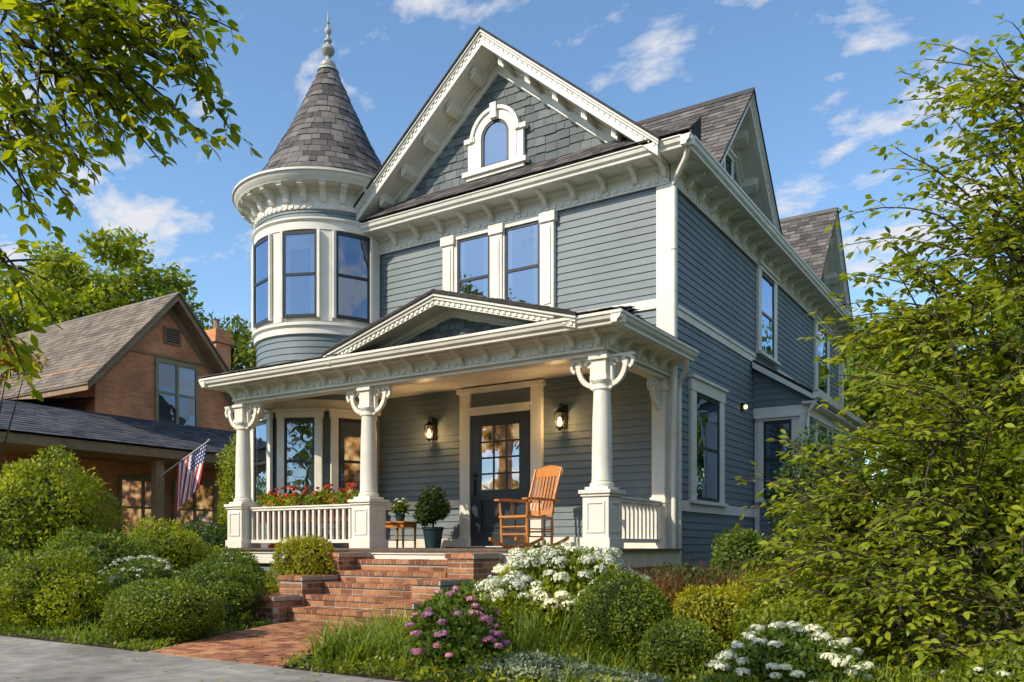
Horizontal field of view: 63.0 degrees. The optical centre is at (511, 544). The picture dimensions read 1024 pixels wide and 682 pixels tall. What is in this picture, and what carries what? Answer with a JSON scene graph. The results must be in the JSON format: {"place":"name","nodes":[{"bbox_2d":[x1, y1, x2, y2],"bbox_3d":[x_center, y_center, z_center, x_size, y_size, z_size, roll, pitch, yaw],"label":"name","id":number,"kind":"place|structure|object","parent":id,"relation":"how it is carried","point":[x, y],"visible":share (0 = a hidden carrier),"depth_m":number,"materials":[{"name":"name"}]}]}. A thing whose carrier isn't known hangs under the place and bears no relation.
{"place":"outdoors","nodes":[
{"label":"outdoors","id":0,"kind":"place"},
{"bbox_2d":[0,636,398,681],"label":"pavement","id":1,"kind":"structure","parent":0,"point":[43,661],"depth_m":6.57,"materials":[{"name":"concrete"}]},
{"bbox_2d":[8,641,398,680],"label":"fallen leaves","id":2,"kind":"object","parent":1,"relation":"on","point":[150,672],"visible":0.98,"depth_m":6.25,"materials":[{"name":"brown plant"}]},
{"bbox_2d":[0,0,1023,507],"label":"sky","id":3,"kind":"structure","parent":0,"point":[824,79],"materials":[{"name":"blue"}]},
{"bbox_2d":[862,565,948,605],"bbox_3d":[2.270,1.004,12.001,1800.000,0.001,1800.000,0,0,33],"label":"ground","id":4,"kind":"structure","parent":0,"point":[875,579],"depth_m":24.32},
{"bbox_2d":[0,224,215,333],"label":"maple tree","id":5,"kind":"object","parent":4,"relation":"on","point":[85,296],"visible":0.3,"depth_m":42.62,"materials":[{"name":"green plant"}]},
{"bbox_2d":[0,314,236,535],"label":"brick walls","id":6,"kind":"structure","parent":4,"relation":"on","point":[124,387],"depth_m":23.59,"materials":[{"name":"brown brick"}]},
{"bbox_2d":[0,357,215,536],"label":"window frames","id":7,"kind":"structure","parent":6,"relation":"attached to","point":[176,394],"depth_m":24.41,"materials":[{"name":"wood"}]},
{"bbox_2d":[10,472,211,533],"bbox_3d":[-10.827,-1.050,23.044,0.001,1.500,6.100,0,0,33],"label":"lit interior","id":8,"kind":"object","parent":7,"relation":"attached to","point":[131,493],"visible":0.33,"depth_m":23.79,"materials":[{"name":"brown glass"}]},
{"bbox_2d":[179,367,193,396],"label":"roller blinds","id":9,"kind":"object","parent":7,"relation":"attached to","point":[186,381],"visible":1,"depth_m":24.83,"materials":[{"name":"blue glass"}]},
{"bbox_2d":[0,292,229,399],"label":"roof","id":10,"kind":"structure","parent":6,"relation":"on","point":[100,341],"depth_m":24.19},
{"bbox_2d":[0,294,234,533],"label":"trim","id":11,"kind":"structure","parent":6,"relation":"attached to","point":[178,311],"depth_m":22.27,"materials":[{"name":"wood"}]},
{"bbox_2d":[160,439,209,511],"bbox_3d":[-8.717,-1.836,22.080,1.430,1.968,0.124,0,0,-8],"label":"american flag","id":12,"kind":"object","parent":11,"relation":"attached to","point":[189,468],"visible":1,"depth_m":22.12,"materials":[{"name":"multicoloured fabric"}]},
{"bbox_2d":[0,397,236,454],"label":"porch roof","id":13,"kind":"structure","parent":6,"relation":"attached to","point":[37,416],"depth_m":21.64,"materials":[{"name":"grey"}]},
{"bbox_2d":[159,328,194,425],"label":"window backs","id":14,"kind":"object","parent":6,"relation":"attached to","point":[167,402],"depth_m":24.42,"materials":[{"name":"grey glass"}]},
{"bbox_2d":[0,0,261,401],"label":"street tree","id":15,"kind":"object","parent":4,"relation":"on","point":[114,72],"visible":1,"depth_m":3.28,"materials":[{"name":"green plant"}]},
{"bbox_2d":[205,314,255,419],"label":"maple tree","id":16,"kind":"object","parent":4,"relation":"on","point":[243,353],"visible":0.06,"depth_m":44.72,"materials":[{"name":"green plant"}]},
{"bbox_2d":[147,621,379,668],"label":"brick walkway","id":17,"kind":"structure","parent":4,"relation":"on","point":[270,651],"depth_m":7.97,"materials":[{"name":"red brick"}]},
{"bbox_2d":[251,552,502,628],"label":"brick steps","id":18,"kind":"structure","parent":4,"relation":"on","point":[362,583],"depth_m":10.66,"materials":[{"name":"red brick"}]},
{"bbox_2d":[0,608,1020,681],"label":"garden bed","id":19,"kind":"object","parent":4,"relation":"on","point":[391,677],"depth_m":8.32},
{"bbox_2d":[0,543,35,622],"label":"fern shrub","id":20,"kind":"object","parent":19,"relation":"on","point":[4,557],"visible":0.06,"depth_m":10.37,"materials":[{"name":"green plant"}]},
{"bbox_2d":[0,327,49,460],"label":"golden tree","id":21,"kind":"object","parent":19,"relation":"on","point":[3,362],"visible":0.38,"depth_m":14.24,"materials":[{"name":"green plant"}]},
{"bbox_2d":[0,543,111,629],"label":"fern shrub","id":22,"kind":"object","parent":19,"relation":"on","point":[64,590],"visible":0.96,"depth_m":9.49,"materials":[{"name":"green plant"}]},
{"bbox_2d":[0,444,131,558],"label":"hedge shrub","id":23,"kind":"object","parent":19,"relation":"on","point":[37,507],"visible":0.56,"depth_m":12.59,"materials":[{"name":"green plant"}]},
{"bbox_2d":[29,525,160,617],"bbox_3d":[-5.768,0.380,11.540,1.684,1.318,1.536,0,0,33],"label":"garden shrub","id":24,"kind":"object","parent":19,"relation":"on","point":[106,549],"visible":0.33,"depth_m":11.29,"materials":[{"name":"green plant"}]},
{"bbox_2d":[0,610,248,644],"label":"ornamental grass","id":25,"kind":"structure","parent":19,"relation":"on","point":[8,623],"depth_m":9.23,"materials":[{"name":"green plant"}]},
{"bbox_2d":[0,610,275,651],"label":"groundcover","id":26,"kind":"object","parent":19,"relation":"on","point":[56,630],"visible":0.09,"depth_m":9.03,"materials":[{"name":"green plant"}]},
{"bbox_2d":[91,552,188,605],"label":"white flowering shrub","id":27,"kind":"object","parent":19,"relation":"on","point":[153,566],"visible":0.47,"depth_m":10.44,"materials":[{"name":"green plant"}]},
{"bbox_2d":[97,576,232,643],"bbox_3d":[-3.623,0.674,8.746,1.303,0.709,1.308,0,0,33],"label":"boxwood shrub","id":28,"kind":"object","parent":19,"relation":"on","point":[160,609],"visible":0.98,"depth_m":8.37,"materials":[{"name":"green plant"}]},
{"bbox_2d":[120,514,223,578],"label":"garden shrub","id":29,"kind":"object","parent":19,"relation":"on","point":[179,552],"visible":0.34,"depth_m":12.72,"materials":[{"name":"green plant"}]},
{"bbox_2d":[165,518,226,562],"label":"garden shrub","id":30,"kind":"object","parent":19,"relation":"on","point":[208,532],"visible":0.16,"depth_m":14.75,"materials":[{"name":"green plant"}]},
{"bbox_2d":[169,557,271,621],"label":"garden shrub","id":31,"kind":"object","parent":19,"relation":"on","point":[238,588],"visible":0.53,"depth_m":10.27,"materials":[{"name":"green plant"}]},
{"bbox_2d":[209,597,234,628],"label":"garden shrub","id":32,"kind":"object","parent":19,"relation":"on","point":[228,605],"visible":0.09,"depth_m":9.86,"materials":[{"name":"green plant"}]},
{"bbox_2d":[213,428,235,533],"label":"garden shrub","id":33,"kind":"object","parent":19,"relation":"on","point":[226,487],"visible":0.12,"depth_m":19.69,"materials":[{"name":"green plant"}]},
{"bbox_2d":[185,545,276,604],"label":"garden shrub","id":34,"kind":"object","parent":19,"relation":"on","point":[245,557],"visible":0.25,"depth_m":12.00,"materials":[{"name":"green plant"}]},
{"bbox_2d":[263,531,339,593],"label":"golden shrub","id":35,"kind":"object","parent":19,"relation":"on","point":[304,555],"visible":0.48,"depth_m":11.44,"materials":[{"name":"yellow plant"}]},
{"bbox_2d":[259,609,414,670],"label":"daylily grass","id":36,"kind":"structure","parent":19,"relation":"on","point":[359,647],"depth_m":6.92,"materials":[{"name":"green plant"}]},
{"bbox_2d":[117,629,578,681],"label":"groundcover","id":37,"kind":"object","parent":19,"relation":"on","point":[335,667],"visible":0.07,"depth_m":6.61,"materials":[{"name":"green plant"}]},
{"bbox_2d":[325,602,421,641],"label":"daylily grass","id":38,"kind":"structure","parent":19,"relation":"on","point":[397,620],"depth_m":8.41,"materials":[{"name":"green plant"}]},
{"bbox_2d":[409,585,503,630],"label":"pink flowering plant","id":39,"kind":"object","parent":19,"relation":"on","point":[467,600],"visible":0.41,"depth_m":7.37,"materials":[{"name":"green plant"}]},
{"bbox_2d":[404,600,510,673],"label":"pink flowering plant","id":40,"kind":"object","parent":19,"relation":"on","point":[443,636],"visible":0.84,"depth_m":6.42,"materials":[{"name":"green plant"}]},
{"bbox_2d":[409,613,515,640],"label":"garden shrub","id":41,"kind":"object","parent":19,"relation":"on","point":[500,618],"visible":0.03,"depth_m":8.18,"materials":[{"name":"green plant"}]},
{"bbox_2d":[453,579,495,604],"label":"garden shrub","id":42,"kind":"object","parent":19,"relation":"on","point":[470,585],"visible":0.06,"depth_m":9.11,"materials":[{"name":"green plant"}]},
{"bbox_2d":[460,646,586,681],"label":"sage plant","id":43,"kind":"object","parent":19,"relation":"on","point":[521,662],"visible":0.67,"depth_m":6.00,"materials":[{"name":"green plant"}]},
{"bbox_2d":[498,540,549,574],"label":"garden shrub","id":44,"kind":"object","parent":19,"relation":"on","point":[538,545],"visible":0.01,"depth_m":9.50,"materials":[{"name":"green plant"}]},
{"bbox_2d":[486,588,598,658],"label":"ornamental grass","id":45,"kind":"object","parent":19,"relation":"on","point":[527,634],"depth_m":6.94,"materials":[{"name":"green plant"}]},
{"bbox_2d":[475,542,651,642],"bbox_3d":[0.528,0.494,8.356,1.810,1.057,1.477,0,0,33],"label":"hydrangea shrub","id":46,"kind":"object","parent":19,"relation":"on","point":[558,575],"visible":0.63,"depth_m":7.98,"materials":[{"name":"white plant"}]},
{"bbox_2d":[542,661,674,681],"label":"sage plant","id":47,"kind":"object","parent":19,"relation":"on","point":[631,677],"visible":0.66,"depth_m":5.63,"materials":[{"name":"green plant"}]},
{"bbox_2d":[570,565,677,661],"bbox_3d":[0.928,0.589,7.022,0.913,0.852,0.874,0,0,33],"label":"boxwood shrub","id":48,"kind":"object","parent":19,"relation":"on","point":[625,612],"visible":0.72,"depth_m":6.77,"materials":[{"name":"green plant"}]},
{"bbox_2d":[315,623,1023,681],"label":"ornamental grass","id":49,"kind":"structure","parent":19,"relation":"on","point":[629,661],"depth_m":5.96,"materials":[{"name":"green plant"}]},
{"bbox_2d":[637,615,725,680],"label":"boxwood shrub","id":50,"kind":"object","parent":19,"relation":"on","point":[670,644],"visible":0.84,"depth_m":6.09,"materials":[{"name":"green plant"}]},
{"bbox_2d":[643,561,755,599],"bbox_3d":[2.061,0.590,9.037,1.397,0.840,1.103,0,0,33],"label":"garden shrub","id":51,"kind":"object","parent":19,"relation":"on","point":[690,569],"visible":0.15,"depth_m":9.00,"materials":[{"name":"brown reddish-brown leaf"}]},
{"bbox_2d":[661,579,752,648],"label":"golden shrub","id":52,"kind":"object","parent":19,"relation":"on","point":[712,607],"visible":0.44,"depth_m":7.48,"materials":[{"name":"yellow plant"}]},
{"bbox_2d":[707,527,782,581],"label":"garden shrub","id":53,"kind":"object","parent":19,"relation":"on","point":[738,549],"visible":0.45,"depth_m":10.73,"materials":[{"name":"green plant"}]},
{"bbox_2d":[627,555,875,620],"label":"rust plume grass","id":54,"kind":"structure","parent":19,"relation":"on","point":[664,587],"depth_m":8.56,"materials":[{"name":"plant"}]},
{"bbox_2d":[706,620,875,681],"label":"white flowering shrub","id":55,"kind":"object","parent":19,"relation":"on","point":[779,651],"visible":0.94,"depth_m":5.54,"materials":[{"name":"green plant"}]},
{"bbox_2d":[722,594,887,659],"bbox_3d":[2.362,0.716,6.733,0.990,0.649,1.268,0,0,-36],"label":"garden shrub","id":56,"kind":"object","parent":19,"relation":"on","point":[805,616],"visible":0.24,"depth_m":6.58,"materials":[{"name":"green plant"}]},
{"bbox_2d":[731,562,900,642],"bbox_3d":[2.808,0.584,7.766,1.178,0.872,1.532,0,0,-34],"label":"garden shrub","id":57,"kind":"object","parent":19,"relation":"on","point":[775,594],"visible":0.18,"depth_m":7.76,"materials":[{"name":"green plant"}]},
{"bbox_2d":[762,419,882,583],"bbox_3d":[4.215,-0.304,11.281,1.669,2.674,1.935,0,0,33],"label":"evergreen shrub","id":58,"kind":"object","parent":19,"relation":"on","point":[803,470],"visible":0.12,"depth_m":11.02,"materials":[{"name":"green plant"}]},
{"bbox_2d":[733,292,1023,681],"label":"arching shrub","id":59,"kind":"object","parent":19,"relation":"on","point":[895,596],"visible":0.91,"depth_m":6.53,"materials":[{"name":"green plant"}]},
{"bbox_2d":[797,13,1023,560],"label":"garden tree","id":60,"kind":"object","parent":19,"relation":"on","point":[1005,236],"visible":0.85,"depth_m":7.89,"materials":[{"name":"green plant"}]},
{"bbox_2d":[848,405,1012,622],"bbox_3d":[5.774,-0.473,11.236,2.601,3.056,2.770,0,0,33],"label":"background shrub","id":61,"kind":"object","parent":19,"relation":"on","point":[892,535],"visible":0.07,"depth_m":10.77,"materials":[{"name":"green plant"}]},
{"bbox_2d":[927,422,1023,651],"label":"background shrub","id":62,"kind":"object","parent":19,"relation":"on","point":[1012,529],"visible":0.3,"depth_m":6.93,"materials":[{"name":"green plant"}]},
{"bbox_2d":[940,638,1023,681],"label":"garden shrub","id":63,"kind":"object","parent":19,"relation":"on","point":[1001,664],"visible":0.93,"depth_m":5.07,"materials":[{"name":"green plant"}]},
{"bbox_2d":[971,268,1023,490],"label":"background shrub","id":64,"kind":"object","parent":19,"relation":"on","point":[1022,338],"visible":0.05,"depth_m":9.46,"materials":[{"name":"green plant"}]},
{"bbox_2d":[389,207,858,580],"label":"house wall","id":65,"kind":"structure","parent":4,"relation":"on","point":[648,392],"depth_m":12.84,"materials":[{"name":"wood"}]},
{"bbox_2d":[232,166,614,509],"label":"round trim","id":66,"kind":"structure","parent":65,"relation":"attached to","point":[311,176],"depth_m":14.29,"materials":[{"name":"white paint"}]},
{"bbox_2d":[215,548,682,551],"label":"porch floor","id":67,"kind":"structure","parent":65,"relation":"on","point":[488,549],"depth_m":11.78,"materials":[{"name":"grey wood"}]},
{"bbox_2d":[255,482,359,547],"bbox_3d":[-3.250,-0.461,13.503,2.502,1.023,0.503,0,0,33],"label":"flower box","id":68,"kind":"object","parent":67,"relation":"on","point":[274,499],"visible":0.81,"depth_m":13.41,"materials":[{"name":"plant"}]},
{"bbox_2d":[386,497,417,547],"bbox_3d":[-1.823,-0.364,13.623,0.480,0.829,0.400,0,0,33],"label":"side table","id":69,"kind":"object","parent":67,"relation":"on","point":[398,507],"visible":0.97,"depth_m":13.54,"materials":[{"name":"brown wood"}]},
{"bbox_2d":[412,485,451,547],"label":"potted shrub","id":70,"kind":"object","parent":67,"relation":"on","point":[432,506],"visible":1,"depth_m":13.37,"materials":[{"name":"green plant"}]},
{"bbox_2d":[489,465,568,547],"bbox_3d":[0.251,-0.557,11.981,1.060,1.221,0.678,0,0,-43],"label":"rocking chair","id":71,"kind":"object","parent":67,"relation":"on","point":[550,471],"visible":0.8,"depth_m":12.04,"materials":[{"name":"brown wood"}]},
{"bbox_2d":[427,417,561,437],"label":"lantern flames","id":72,"kind":"object","parent":65,"relation":"on","point":[558,425],"visible":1,"depth_m":12.78,"materials":[{"name":"white"}]},
{"bbox_2d":[471,410,529,545],"bbox_3d":[-0.186,-1.040,13.524,1.141,2.180,0.055,0,0,33],"label":"front door","id":73,"kind":"structure","parent":65,"relation":"attached to","point":[485,521],"depth_m":13.55,"materials":[{"name":"wood"}]},
{"bbox_2d":[402,75,603,343],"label":"gable shingles","id":74,"kind":"object","parent":65,"relation":"attached to","point":[550,133],"visible":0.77,"depth_m":13.26,"materials":[{"name":"grey wood"}]},
{"bbox_2d":[199,26,852,409],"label":"roof deck","id":75,"kind":"structure","parent":65,"relation":"on","point":[695,128],"depth_m":12.49,"materials":[{"name":"grey wood"}]},
{"bbox_2d":[198,63,838,390],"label":"roof shingles","id":76,"kind":"object","parent":75,"relation":"on","point":[720,117],"visible":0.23,"depth_m":14.64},
{"bbox_2d":[317,11,338,73],"bbox_3d":[-3.449,-9.445,15.680,0.400,1.170,0.400,0,0,33],"label":"roof finial","id":77,"kind":"object","parent":76,"relation":"on","point":[328,50],"visible":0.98,"depth_m":15.62,"materials":[{"name":"white metal"}]},
{"bbox_2d":[199,29,873,573],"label":"white trim","id":78,"kind":"structure","parent":65,"relation":"attached to","point":[741,215],"depth_m":13.11,"materials":[{"name":"paint"}]},
{"bbox_2d":[254,119,854,504],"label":"window sashes","id":79,"kind":"object","parent":65,"relation":"attached to","point":[367,320],"depth_m":14.40,"materials":[{"name":"white wood"}]},
{"bbox_2d":[345,423,518,494],"bbox_3d":[-1.360,-1.445,14.052,3.288,1.368,0.364,0,0,20],"label":"lit interior","id":80,"kind":"object","parent":79,"relation":"attached to","point":[352,452],"visible":0.7,"depth_m":13.61,"materials":[{"name":"brown glass"}]},
{"bbox_2d":[290,123,784,495],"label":"window backs","id":81,"kind":"object","parent":79,"relation":"attached to","point":[522,238],"depth_m":14.38,"materials":[{"name":"glass"}]},
{"bbox_2d":[286,224,788,495],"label":"curtains","id":82,"kind":"object","parent":79,"relation":"attached to","point":[307,241],"visible":0.45,"depth_m":14.41,"materials":[{"name":"fabric"}]},
{"bbox_2d":[255,160,853,500],"bbox_3d":[2.045,-3.795,15.598,5.825,6.109,13.201,0,0,74],"label":"window glass","id":83,"kind":"object","parent":79,"relation":"in","point":[707,437],"visible":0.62,"depth_m":14.73,"materials":[{"name":"blue glass"}]},
{"bbox_2d":[259,167,862,592],"bbox_3d":[2.728,-3.308,16.997,6.988,8.616,14.675,0,0,42],"label":"clapboard siding","id":84,"kind":"object","parent":65,"relation":"attached to","point":[715,277],"visible":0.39,"depth_m":13.30,"materials":[{"name":"wood"}]},
{"bbox_2d":[424,403,743,547],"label":"wall lanterns","id":85,"kind":"object","parent":84,"relation":"attached to","point":[562,410],"depth_m":12.97,"materials":[{"name":"black metal"}]},
{"bbox_2d":[671,147,855,577],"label":"downspouts","id":86,"kind":"object","parent":65,"relation":"attached to","point":[676,467],"visible":0.81,"depth_m":11.88,"materials":[{"name":"white paint"}]},
{"bbox_2d":[280,629,997,681],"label":"groundcover","id":87,"kind":"object","parent":4,"relation":"on","point":[371,661],"visible":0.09,"depth_m":6.24,"materials":[{"name":"green plant"}]},
{"bbox_2d":[844,308,1005,453],"bbox_3d":[14.350,-3.916,30.090,8.462,9.843,9.887,0,0,33],"label":"oak tree","id":88,"kind":"object","parent":4,"relation":"on","point":[850,400],"visible":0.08,"depth_m":28.42,"materials":[{"name":"green plant"}]},
{"bbox_2d":[916,314,1023,466],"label":"oak tree","id":89,"kind":"object","parent":4,"relation":"on","point":[1018,333],"visible":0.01,"depth_m":16.89,"materials":[{"name":"green plant"}]},
{"bbox_2d":[951,254,1023,418],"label":"oak tree","id":90,"kind":"object","parent":4,"relation":"on","point":[986,324],"depth_m":21.70,"materials":[{"name":"green plant"}]},
{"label":"foundation","id":91,"kind":"object","parent":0,"visible":0},
{"bbox_2d":[256,209,379,547],"bbox_3d":[-3.449,-2.670,15.680,2.592,6.340,2.592,0,0,33],"label":"tower siding","id":92,"kind":"object","parent":91,"relation":"on","point":[277,350],"visible":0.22,"depth_m":14.45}
]}

